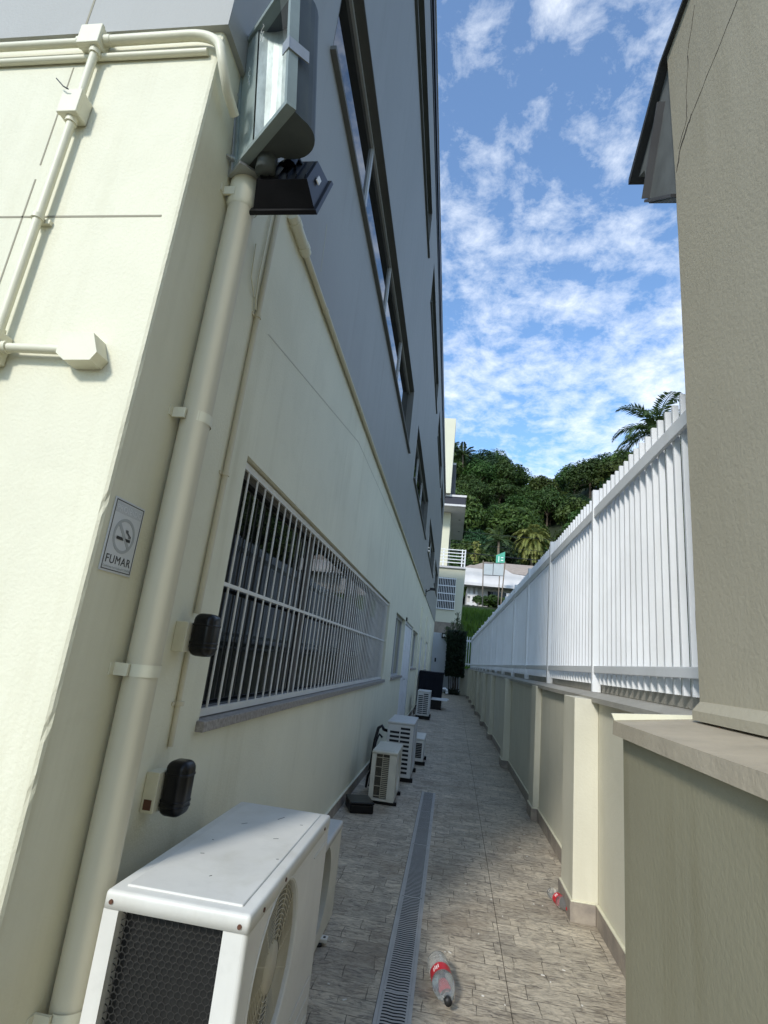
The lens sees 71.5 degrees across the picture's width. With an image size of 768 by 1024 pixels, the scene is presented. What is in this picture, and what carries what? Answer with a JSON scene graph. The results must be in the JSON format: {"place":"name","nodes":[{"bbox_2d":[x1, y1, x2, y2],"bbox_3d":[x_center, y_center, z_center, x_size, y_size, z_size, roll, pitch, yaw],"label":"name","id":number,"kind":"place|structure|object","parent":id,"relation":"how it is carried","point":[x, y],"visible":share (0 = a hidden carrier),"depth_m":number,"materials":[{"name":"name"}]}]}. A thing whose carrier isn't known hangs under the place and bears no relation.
{"place":"outdoors","nodes":[
{"label":"outdoors","id":0,"kind":"place"},
{"bbox_2d":[305,693,625,1023],"bbox_3d":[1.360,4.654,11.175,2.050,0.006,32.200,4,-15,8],"label":"paving","id":1,"kind":"structure","parent":0,"point":[549,940],"depth_m":3.13,"materials":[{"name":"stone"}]},
{"bbox_2d":[79,802,329,1023],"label":"outdoor unit","id":2,"kind":"object","parent":1,"relation":"on","point":[215,921],"visible":1,"depth_m":1.35,"materials":[{"name":"white metal"}]},
{"bbox_2d":[0,0,445,1023],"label":"office building","id":3,"kind":"structure","parent":1,"relation":"on","point":[302,682],"depth_m":1.96,"materials":[{"name":"beige paint"}]},
{"bbox_2d":[0,23,238,369],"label":"conduit","id":4,"kind":"object","parent":3,"relation":"attached to","point":[94,43],"visible":1,"depth_m":1.79,"materials":[{"name":"beige paint"}]},
{"bbox_2d":[98,496,144,576],"bbox_3d":[-0.730,0.072,1.494,0.005,0.203,0.143,4,-15,8],"label":"no smoking sign","id":5,"kind":"object","parent":3,"relation":"attached to","point":[121,539],"visible":1,"depth_m":1.49,"materials":[{"name":"plastic"}]},
{"bbox_2d":[26,121,256,1023],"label":"downpipe","id":6,"kind":"object","parent":3,"relation":"attached to","point":[139,670],"visible":0.77,"depth_m":1.54,"materials":[{"name":"beige plastic"}]},
{"bbox_2d":[139,758,195,816],"bbox_3d":[-0.694,0.892,1.732,0.126,0.165,0.106,4,-15,8],"label":"motion sensor","id":7,"kind":"object","parent":3,"relation":"attached to","point":[167,791],"visible":1,"depth_m":1.70,"materials":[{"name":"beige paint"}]},
{"bbox_2d":[171,613,220,656],"bbox_3d":[-0.643,0.425,1.850,0.126,0.145,0.104,4,-15,8],"label":"motion sensor","id":8,"kind":"object","parent":3,"relation":"attached to","point":[199,636],"visible":1,"depth_m":1.81,"materials":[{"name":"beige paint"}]},
{"bbox_2d":[168,215,280,746],"bbox_3d":[-0.604,-0.336,2.095,0.031,2.350,0.162,4,-15,8],"label":"sensor conduit","id":9,"kind":"object","parent":3,"relation":"attached to","point":[178,703],"visible":0.85,"depth_m":2.10,"materials":[{"name":"beige plastic"}]},
{"bbox_2d":[226,0,318,178],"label":"floodlight","id":10,"kind":"object","parent":3,"relation":"attached to","point":[276,100],"visible":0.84,"depth_m":1.88,"materials":[{"name":"grey metal"}]},
{"bbox_2d":[249,158,332,214],"bbox_3d":[-0.351,-1.210,1.987,0.267,0.305,0.178,4,-15,8],"label":"flood lamp","id":11,"kind":"object","parent":10,"relation":"attached to","point":[295,187],"visible":0.79,"depth_m":1.91,"materials":[{"name":"black plastic"}]},
{"bbox_2d":[195,463,388,732],"bbox_3d":[-0.343,1.097,5.001,0.137,1.126,5.950,4,-15,8],"label":"window","id":12,"kind":"structure","parent":3,"relation":"in","point":[300,626],"depth_m":3.13,"materials":[{"name":"grey metal"}]},
{"bbox_2d":[287,215,424,594],"bbox_3d":[0.425,0.585,9.687,0.066,0.068,14.880,4,-15,8],"label":"ledge conduit","id":13,"kind":"object","parent":3,"relation":"attached to","point":[298,232],"visible":0.95,"depth_m":3.36,"materials":[{"name":"beige plastic"}]},
{"bbox_2d":[330,0,413,453],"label":"window","id":14,"kind":"structure","parent":3,"relation":"in","point":[350,51],"depth_m":4.61,"materials":[{"name":"black glass"}]},
{"bbox_2d":[390,616,401,679],"bbox_3d":[0.233,2.459,9.715,0.137,1.096,1.930,4,-15,8],"label":"window","id":15,"kind":"structure","parent":3,"relation":"in","point":[394,668],"depth_m":10.10,"materials":[{"name":"grey"}]},
{"bbox_2d":[397,617,412,714],"bbox_3d":[0.444,3.506,11.631,0.110,2.200,2.370,4,-15,8],"label":"door","id":16,"kind":"structure","parent":3,"relation":"in","point":[408,628],"depth_m":11.78,"materials":[{"name":"grey"}]},
{"bbox_2d":[410,632,415,669],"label":"window","id":17,"kind":"structure","parent":3,"relation":"in","point":[414,634],"depth_m":14.57,"materials":[{"name":"grey"}]},
{"bbox_2d":[415,638,421,704],"bbox_3d":[1.044,4.930,16.543,0.110,2.160,1.670,4,-15,8],"label":"door","id":18,"kind":"structure","parent":3,"relation":"in","point":[421,638],"depth_m":17.18,"materials":[{"name":"grey"}]},
{"bbox_2d":[413,425,427,539],"bbox_3d":[0.865,-0.462,12.524,0.145,1.110,5.130,4,-15,8],"label":"window","id":19,"kind":"structure","parent":3,"relation":"in","point":[419,479],"depth_m":12.63,"materials":[{"name":"black glass"}]},
{"bbox_2d":[415,0,431,257],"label":"window","id":20,"kind":"structure","parent":3,"relation":"in","point":[419,4],"depth_m":7.73,"materials":[{"name":"black glass"}]},
{"bbox_2d":[427,518,434,577],"bbox_3d":[1.669,1.414,19.089,0.145,1.110,5.280,4,-15,8],"label":"window","id":21,"kind":"structure","parent":3,"relation":"in","point":[431,551],"depth_m":19.87,"materials":[{"name":"black glass"}]},
{"bbox_2d":[430,271,438,413],"bbox_3d":[1.264,-4.079,13.509,0.145,0.970,5.130,4,-15,8],"label":"window","id":22,"kind":"structure","parent":3,"relation":"in","point":[433,300],"depth_m":13.15,"materials":[{"name":"black glass"}]},
{"bbox_2d":[433,561,437,596],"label":"window","id":23,"kind":"structure","parent":3,"relation":"in","point":[436,573],"depth_m":26.84,"materials":[{"name":"glass"}]},
{"bbox_2d":[437,413,441,487],"bbox_3d":[2.068,-2.203,20.074,0.145,0.970,5.280,4,-15,8],"label":"window","id":24,"kind":"structure","parent":3,"relation":"in","point":[439,432],"depth_m":20.10,"materials":[{"name":"black glass"}]},
{"bbox_2d":[441,484,442,524],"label":"window","id":25,"kind":"structure","parent":3,"relation":"in","point":[442,484],"depth_m":26.46,"materials":[{"name":"black glass"}]},
{"bbox_2d":[431,632,459,691],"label":"metal gate","id":26,"kind":"structure","parent":3,"relation":"attached to","point":[438,655],"depth_m":27.87,"materials":[{"name":"metal"}]},
{"bbox_2d":[314,819,342,951],"bbox_3d":[-0.427,1.865,2.603,0.311,0.490,0.776,4,-15,8],"label":"outdoor unit","id":27,"kind":"object","parent":1,"relation":"on","point":[330,873],"visible":0.18,"depth_m":2.76,"materials":[{"name":"white metal"}]},
{"bbox_2d":[345,794,374,813],"bbox_3d":[-0.234,2.751,5.023,0.230,0.096,0.290,9,-15,-11],"label":"cable box","id":28,"kind":"object","parent":1,"relation":"on","point":[359,804],"visible":1,"depth_m":4.91,"materials":[{"name":"black plastic"}]},
{"bbox_2d":[365,741,402,806],"bbox_3d":[-0.017,2.726,5.611,0.396,0.496,0.648,4,-15,8],"label":"outdoor unit","id":29,"kind":"object","parent":1,"relation":"on","point":[384,774],"visible":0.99,"depth_m":5.33,"materials":[{"name":"metal"}]},
{"bbox_2d":[386,714,418,782],"bbox_3d":[0.236,2.989,6.798,0.360,0.665,0.838,4,-15,8],"label":"outdoor unit","id":30,"kind":"object","parent":1,"relation":"on","point":[402,729],"visible":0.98,"depth_m":6.45,"materials":[{"name":"white metal"}]},
{"bbox_2d":[368,724,387,772],"bbox_3d":[-0.093,2.922,6.608,0.143,0.535,0.402,-3,-18,31],"label":"refrigerant hose","id":31,"kind":"object","parent":30,"relation":"attached to","point":[376,737],"visible":0.73,"depth_m":6.65,"materials":[{"name":"black plastic"}]},
{"bbox_2d":[372,791,435,1023],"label":"drain channel","id":32,"kind":"object","parent":1,"relation":"in","point":[395,1000],"visible":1,"depth_m":2.83,"materials":[{"name":"metal"}]},
{"bbox_2d":[414,732,426,765],"bbox_3d":[0.434,3.448,7.811,0.379,0.355,0.668,4,-15,8],"label":"outdoor unit","id":33,"kind":"object","parent":1,"relation":"on","point":[420,757],"visible":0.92,"depth_m":7.50,"materials":[{"name":"white metal"}]},
{"bbox_2d":[413,689,431,719],"bbox_3d":[0.990,4.983,13.849,0.468,0.680,0.808,4,-15,8],"label":"outdoor unit","id":34,"kind":"object","parent":1,"relation":"on","point":[422,708],"visible":1,"depth_m":13.47,"materials":[{"name":"white metal"}]},
{"bbox_2d":[422,693,445,792],"bbox_3d":[1.763,6.087,16.277,0.157,0.004,21.580,4,-15,8],"label":"paving strip","id":35,"kind":"object","parent":1,"relation":"on","point":[430,781],"visible":0.86,"depth_m":8.13,"materials":[{"name":"stone"}]},
{"bbox_2d":[430,700,441,709],"bbox_3d":[1.477,6.150,17.173,0.740,0.280,1.000,4,-15,8],"label":"crate","id":36,"kind":"object","parent":1,"relation":"on","point":[435,704],"visible":0.35,"depth_m":16.67,"materials":[{"name":"black plastic"}]},
{"bbox_2d":[431,697,448,700],"bbox_3d":[1.604,5.962,17.117,0.940,0.070,1.080,4,-15,8],"label":"board","id":37,"kind":"object","parent":36,"relation":"on","point":[439,699],"visible":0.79,"depth_m":16.64,"materials":[{"name":"white metal"}]},
{"bbox_2d":[418,670,447,697],"bbox_3d":[1.614,5.568,17.276,0.951,0.760,1.030,4,-15,8],"label":"water tank","id":38,"kind":"object","parent":37,"relation":"on","point":[431,680],"visible":0.79,"depth_m":16.84,"materials":[{"name":"black plastic"}]},
{"bbox_2d":[427,950,454,1006],"bbox_3d":[0.259,2.082,2.371,0.100,0.100,0.320,7,-15,-2],"label":"bottle","id":39,"kind":"object","parent":1,"relation":"on","point":[443,983],"visible":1,"depth_m":2.33,"materials":[{"name":"clear plastic"}]},
{"bbox_2d":[447,688,459,694],"bbox_3d":[3.346,8.758,26.100,0.822,0.357,1.202,4,-15,8],"label":"ground cover","id":40,"kind":"object","parent":1,"relation":"on","point":[452,692],"visible":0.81,"depth_m":25.76,"materials":[{"name":"green plant"}]},
{"bbox_2d":[327,785,582,1005],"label":"litter","id":41,"kind":"object","parent":1,"relation":"on","point":[478,933],"visible":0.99,"depth_m":2.65,"materials":[{"name":"brown"}]},
{"bbox_2d":[444,629,466,691],"bbox_3d":[3.536,7.427,26.479,1.052,3.130,0.806,4,-15,8],"label":"clipped tree","id":42,"kind":"object","parent":1,"relation":"on","point":[455,656],"visible":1,"depth_m":26.31,"materials":[{"name":"green plant"}]},
{"bbox_2d":[547,887,566,910],"bbox_3d":[1.117,2.469,3.388,0.068,0.068,0.250,8,-15,-7],"label":"bottle","id":43,"kind":"object","parent":1,"relation":"on","point":[555,896],"visible":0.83,"depth_m":3.39,"materials":[{"name":"clear plastic"}]},
{"bbox_2d":[466,668,692,978],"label":"boundary wall","id":44,"kind":"structure","parent":1,"relation":"on","point":[559,748],"depth_m":3.46,"materials":[{"name":"paint"}]},
{"bbox_2d":[470,394,699,709],"bbox_3d":[2.918,3.525,14.422,0.108,1.550,26.250,4,-15,8],"label":"picket fence","id":45,"kind":"object","parent":44,"relation":"on","point":[590,602],"visible":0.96,"depth_m":3.52,"materials":[{"name":"white metal"}]},
{"bbox_2d":[461,606,495,668],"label":"grass","id":46,"kind":"structure","parent":0,"point":[470,614],"depth_m":43.30,"materials":[{"name":"green plant"}]},
{"bbox_2d":[482,560,505,606],"bbox_3d":[10.465,6.907,51.192,2.190,4.505,0.125,4,-15,8],"label":"panel frame","id":47,"kind":"object","parent":46,"relation":"on","point":[499,568],"visible":0.89,"depth_m":51.46,"materials":[{"name":"grey metal"}]},
{"bbox_2d":[437,0,684,478],"label":"sky","id":48,"kind":"structure","parent":0,"point":[562,311],"materials":[{"name":"blue"}]},
{"bbox_2d":[462,482,690,687],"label":"hillside","id":49,"kind":"structure","parent":0,"point":[553,527],"depth_m":105.83,"materials":[{"name":"plant"}]},
{"bbox_2d":[454,441,461,456],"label":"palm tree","id":50,"kind":"object","parent":49,"relation":"on","point":[455,449],"visible":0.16,"depth_m":125.44,"materials":[{"name":"green plant"}]},
{"bbox_2d":[453,459,465,479],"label":"broadleaf tree","id":51,"kind":"object","parent":49,"relation":"on","point":[459,469],"visible":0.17,"depth_m":125.56,"materials":[{"name":"green plant"}]},
{"bbox_2d":[450,539,469,553],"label":"broadleaf tree","id":52,"kind":"object","parent":49,"relation":"on","point":[458,543],"visible":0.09,"depth_m":81.98,"materials":[{"name":"green plant"}]},
{"bbox_2d":[456,480,468,491],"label":"broadleaf tree","id":53,"kind":"object","parent":49,"relation":"on","point":[458,485],"visible":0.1,"depth_m":113.98,"materials":[{"name":"green plant"}]},
{"bbox_2d":[449,553,476,596],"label":"broadleaf tree","id":54,"kind":"object","parent":49,"relation":"on","point":[467,563],"visible":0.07,"depth_m":69.06,"materials":[{"name":"green plant"}]},
{"bbox_2d":[454,441,475,473],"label":"palm tree","id":55,"kind":"object","parent":49,"relation":"on","point":[463,452],"visible":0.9,"depth_m":129.13,"materials":[{"name":"green plant"}]},
{"bbox_2d":[455,487,484,531],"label":"broadleaf tree","id":56,"kind":"object","parent":49,"relation":"on","point":[472,513],"visible":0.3,"depth_m":96.34,"materials":[{"name":"green plant"}]},
{"bbox_2d":[456,473,486,501],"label":"broadleaf tree","id":57,"kind":"object","parent":49,"relation":"on","point":[465,478],"visible":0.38,"depth_m":117.76,"materials":[{"name":"green plant"}]},
{"bbox_2d":[450,541,496,565],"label":"broadleaf tree","id":58,"kind":"object","parent":49,"relation":"on","point":[469,547],"visible":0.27,"depth_m":74.04,"materials":[{"name":"green plant"}]},
{"bbox_2d":[469,541,480,564],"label":"vine clad trunk","id":59,"kind":"object","parent":49,"relation":"on","point":[476,552],"visible":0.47,"depth_m":70.68,"materials":[{"name":"green plant"}]},
{"bbox_2d":[458,458,500,483],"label":"broadleaf tree","id":60,"kind":"object","parent":49,"relation":"on","point":[478,468],"visible":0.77,"depth_m":125.80,"materials":[{"name":"green plant"}]},
{"bbox_2d":[472,595,489,606],"bbox_3d":[10.249,9.445,56.128,2.143,1.464,1.523,-6,-19,38],"label":"bush","id":61,"kind":"object","parent":49,"relation":"on","point":[477,599],"visible":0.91,"depth_m":55.69,"materials":[{"name":"green plant"}]},
{"bbox_2d":[464,479,499,506],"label":"broadleaf tree","id":62,"kind":"object","parent":49,"relation":"on","point":[483,490],"visible":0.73,"depth_m":114.38,"materials":[{"name":"green plant"}]},
{"bbox_2d":[460,528,505,557],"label":"broadleaf tree","id":63,"kind":"object","parent":49,"relation":"on","point":[477,537],"visible":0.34,"depth_m":89.94,"materials":[{"name":"green plant"}]},
{"bbox_2d":[463,448,510,476],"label":"broadleaf tree","id":64,"kind":"object","parent":49,"relation":"on","point":[489,456],"visible":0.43,"depth_m":132.89,"materials":[{"name":"green plant"}]},
{"bbox_2d":[478,503,507,533],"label":"broadleaf tree","id":65,"kind":"object","parent":49,"relation":"on","point":[488,516],"visible":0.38,"depth_m":102.22,"materials":[{"name":"green plant"}]},
{"bbox_2d":[488,594,504,607],"bbox_3d":[11.992,9.409,55.312,2.661,1.652,1.697,-4,-18,34],"label":"bush","id":66,"kind":"object","parent":49,"relation":"on","point":[493,599],"visible":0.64,"depth_m":55.37,"materials":[{"name":"green plant"}]},
{"bbox_2d":[485,528,510,541],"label":"broadleaf tree","id":67,"kind":"object","parent":49,"relation":"on","point":[490,532],"visible":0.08,"depth_m":94.79,"materials":[{"name":"green plant"}]},
{"bbox_2d":[464,562,532,606],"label":"white house","id":68,"kind":"structure","parent":49,"relation":"on","point":[514,574],"depth_m":59.44,"materials":[{"name":"paint"}]},
{"bbox_2d":[487,591,509,606],"bbox_3d":[13.220,9.856,59.188,3.400,1.800,0.070,4,-15,8],"label":"window","id":69,"kind":"structure","parent":68,"relation":"in","point":[489,592],"depth_m":59.44,"materials":[{"name":"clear glass"}]},
{"bbox_2d":[480,524,516,554],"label":"palm tree","id":70,"kind":"object","parent":49,"relation":"on","point":[498,538],"visible":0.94,"depth_m":78.22,"materials":[{"name":"green plant"}]},
{"bbox_2d":[496,552,504,607],"bbox_3d":[11.955,6.954,55.263,0.900,5.850,0.165,4,-15,8],"label":"green board","id":71,"kind":"object","parent":49,"relation":"on","point":[500,558],"visible":0.91,"depth_m":55.71,"materials":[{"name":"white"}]},
{"bbox_2d":[486,478,522,502],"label":"broadleaf tree","id":72,"kind":"object","parent":49,"relation":"on","point":[502,488],"visible":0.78,"depth_m":118.66,"materials":[{"name":"green plant"}]},
{"bbox_2d":[486,541,522,564],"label":"broadleaf tree","id":73,"kind":"object","parent":49,"relation":"on","point":[507,551],"visible":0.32,"depth_m":87.13,"materials":[{"name":"green plant"}]},
{"bbox_2d":[491,456,528,491],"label":"broadleaf tree","id":74,"kind":"object","parent":49,"relation":"on","point":[505,471],"visible":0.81,"depth_m":127.57,"materials":[{"name":"green plant"}]},
{"bbox_2d":[483,503,547,543],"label":"broadleaf tree","id":75,"kind":"object","parent":49,"relation":"on","point":[520,517],"visible":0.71,"depth_m":96.21,"materials":[{"name":"green plant"}]},
{"bbox_2d":[501,494,532,509],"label":"broadleaf tree","id":76,"kind":"object","parent":49,"relation":"on","point":[515,500],"visible":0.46,"depth_m":112.32,"materials":[{"name":"green plant"}]},
{"bbox_2d":[506,467,534,486],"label":"broadleaf tree","id":77,"kind":"object","parent":49,"relation":"on","point":[529,477],"visible":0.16,"depth_m":130.33,"materials":[{"name":"green plant"}]},
{"bbox_2d":[505,508,550,539],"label":"broadleaf tree","id":78,"kind":"object","parent":49,"relation":"on","point":[544,525],"visible":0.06,"depth_m":100.27,"materials":[{"name":"green plant"}]},
{"bbox_2d":[516,485,542,511],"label":"broadleaf tree","id":79,"kind":"object","parent":49,"relation":"on","point":[527,493],"visible":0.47,"depth_m":117.69,"materials":[{"name":"green plant"}]},
{"bbox_2d":[514,549,546,565],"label":"broadleaf tree","id":80,"kind":"object","parent":49,"relation":"on","point":[517,562],"visible":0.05,"depth_m":81.70,"materials":[{"name":"green plant"}]},
{"bbox_2d":[510,524,552,565],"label":"palm tree","id":81,"kind":"object","parent":49,"relation":"on","point":[528,544],"visible":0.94,"depth_m":78.88,"materials":[{"name":"green plant"}]},
{"bbox_2d":[523,475,561,496],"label":"broadleaf tree","id":82,"kind":"object","parent":49,"relation":"on","point":[538,482],"visible":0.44,"depth_m":121.82,"materials":[{"name":"green plant"}]},
{"bbox_2d":[522,485,569,527],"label":"broadleaf tree","id":83,"kind":"object","parent":49,"relation":"on","point":[549,497],"visible":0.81,"depth_m":111.33,"materials":[{"name":"green plant"}]},
{"bbox_2d":[541,505,557,524],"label":"broadleaf tree","id":84,"kind":"object","parent":49,"relation":"on","point":[552,514],"visible":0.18,"depth_m":114.83,"materials":[{"name":"green plant"}]},
{"bbox_2d":[552,527,567,541],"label":"broadleaf tree","id":85,"kind":"object","parent":49,"relation":"on","point":[559,534],"visible":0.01,"depth_m":87.34,"materials":[{"name":"green plant"}]},
{"bbox_2d":[551,480,573,493],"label":"broadleaf tree","id":86,"kind":"object","parent":49,"relation":"on","point":[562,487],"visible":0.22,"depth_m":134.97,"materials":[{"name":"green plant"}]},
{"bbox_2d":[548,493,591,521],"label":"broadleaf tree","id":87,"kind":"object","parent":49,"relation":"on","point":[585,498],"visible":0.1,"depth_m":110.94,"materials":[{"name":"green plant"}]},
{"bbox_2d":[552,496,588,525],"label":"broadleaf tree","id":88,"kind":"object","parent":49,"relation":"on","point":[563,513],"visible":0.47,"depth_m":101.63,"materials":[{"name":"green plant"}]},
{"bbox_2d":[554,463,588,492],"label":"broadleaf tree","id":89,"kind":"object","parent":49,"relation":"on","point":[563,471],"visible":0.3,"depth_m":133.09,"materials":[{"name":"green plant"}]},
{"bbox_2d":[562,509,580,532],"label":"broadleaf tree","id":90,"kind":"object","parent":49,"relation":"on","point":[574,514],"visible":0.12,"depth_m":96.97,"materials":[{"name":"green plant"}]},
{"bbox_2d":[563,458,604,497],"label":"broadleaf tree","id":91,"kind":"object","parent":49,"relation":"on","point":[584,476],"visible":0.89,"depth_m":118.12,"materials":[{"name":"green plant"}]},
{"bbox_2d":[583,452,611,477],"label":"broadleaf tree","id":92,"kind":"object","parent":49,"relation":"on","point":[601,456],"visible":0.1,"depth_m":120.96,"materials":[{"name":"green plant"}]},
{"bbox_2d":[591,458,627,488],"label":"broadleaf tree","id":93,"kind":"object","parent":49,"relation":"on","point":[608,469],"visible":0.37,"depth_m":110.77,"materials":[{"name":"green plant"}]},
{"bbox_2d":[602,449,632,462],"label":"broadleaf tree","id":94,"kind":"object","parent":49,"relation":"on","point":[612,457],"visible":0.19,"depth_m":116.62,"materials":[{"name":"green plant"}]},
{"bbox_2d":[665,442,682,485],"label":"broadleaf tree","id":95,"kind":"object","parent":49,"relation":"on","point":[681,463],"visible":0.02,"depth_m":102.28,"materials":[{"name":"green plant"}]},
{"bbox_2d":[668,529,686,584],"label":"broadleaf tree","id":96,"kind":"object","parent":49,"relation":"on","point":[676,556],"visible":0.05,"depth_m":65.48,"materials":[{"name":"green plant"}]},
{"bbox_3d":[-5.927,4.057,59.780,0.340,10.020,1.800,4,-15,8],"label":"utility pole","id":97,"kind":"object","parent":49,"relation":"on","visible":0},
{"bbox_2d":[451,551,537,560],"bbox_3d":[17.876,4.655,56.569,48.010,1.300,0.087,4,-15,8],"label":"overhead cable","id":98,"kind":"object","parent":97,"relation":"attached to","point":[494,556],"visible":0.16,"depth_m":57.30,"materials":[{"name":"black plastic"}]},
{"label":"ground","id":99,"kind":"structure","parent":0,"visible":0},
{"bbox_2d":[434,418,466,646],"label":"beige building","id":100,"kind":"structure","parent":99,"relation":"on","point":[451,580],"depth_m":35.20,"materials":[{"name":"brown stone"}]},
{"bbox_2d":[436,577,455,609],"bbox_3d":[3.934,5.132,33.612,1.130,2.020,0.084,4,-15,8],"label":"window","id":101,"kind":"structure","parent":100,"relation":"in","point":[446,586],"depth_m":33.62,"materials":[{"name":"white metal"}]},
{"bbox_2d":[443,612,464,689],"bbox_3d":[3.565,7.193,27.512,1.173,4.123,0.456,4,-15,8],"label":"shrub","id":102,"kind":"object","parent":99,"relation":"on","point":[460,627],"visible":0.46,"depth_m":27.79,"materials":[{"name":"green plant"}]},
{"bbox_2d":[459,669,467,694],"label":"return wall","id":103,"kind":"structure","parent":99,"relation":"on","point":[463,685],"depth_m":26.68,"materials":[{"name":"grey paint"}]},
{"bbox_2d":[465,637,471,665],"bbox_3d":[4.264,7.140,27.168,0.675,1.650,0.060,4,-15,8],"label":"picket fence","id":104,"kind":"object","parent":103,"relation":"on","point":[469,640],"visible":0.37,"depth_m":27.17,"materials":[{"name":"white metal"}]},
{"bbox_2d":[612,391,682,461],"bbox_3d":[6.917,1.431,13.451,2.146,9.551,2.210,4,-15,8],"label":"palm tree","id":105,"kind":"object","parent":99,"relation":"on","point":[650,420],"visible":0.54,"depth_m":14.39,"materials":[{"name":"green plant"}]},
{"bbox_2d":[611,0,767,1023],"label":"neighbour building","id":106,"kind":"structure","parent":99,"relation":"on","point":[696,856],"depth_m":1.49,"materials":[{"name":"beige paint"}]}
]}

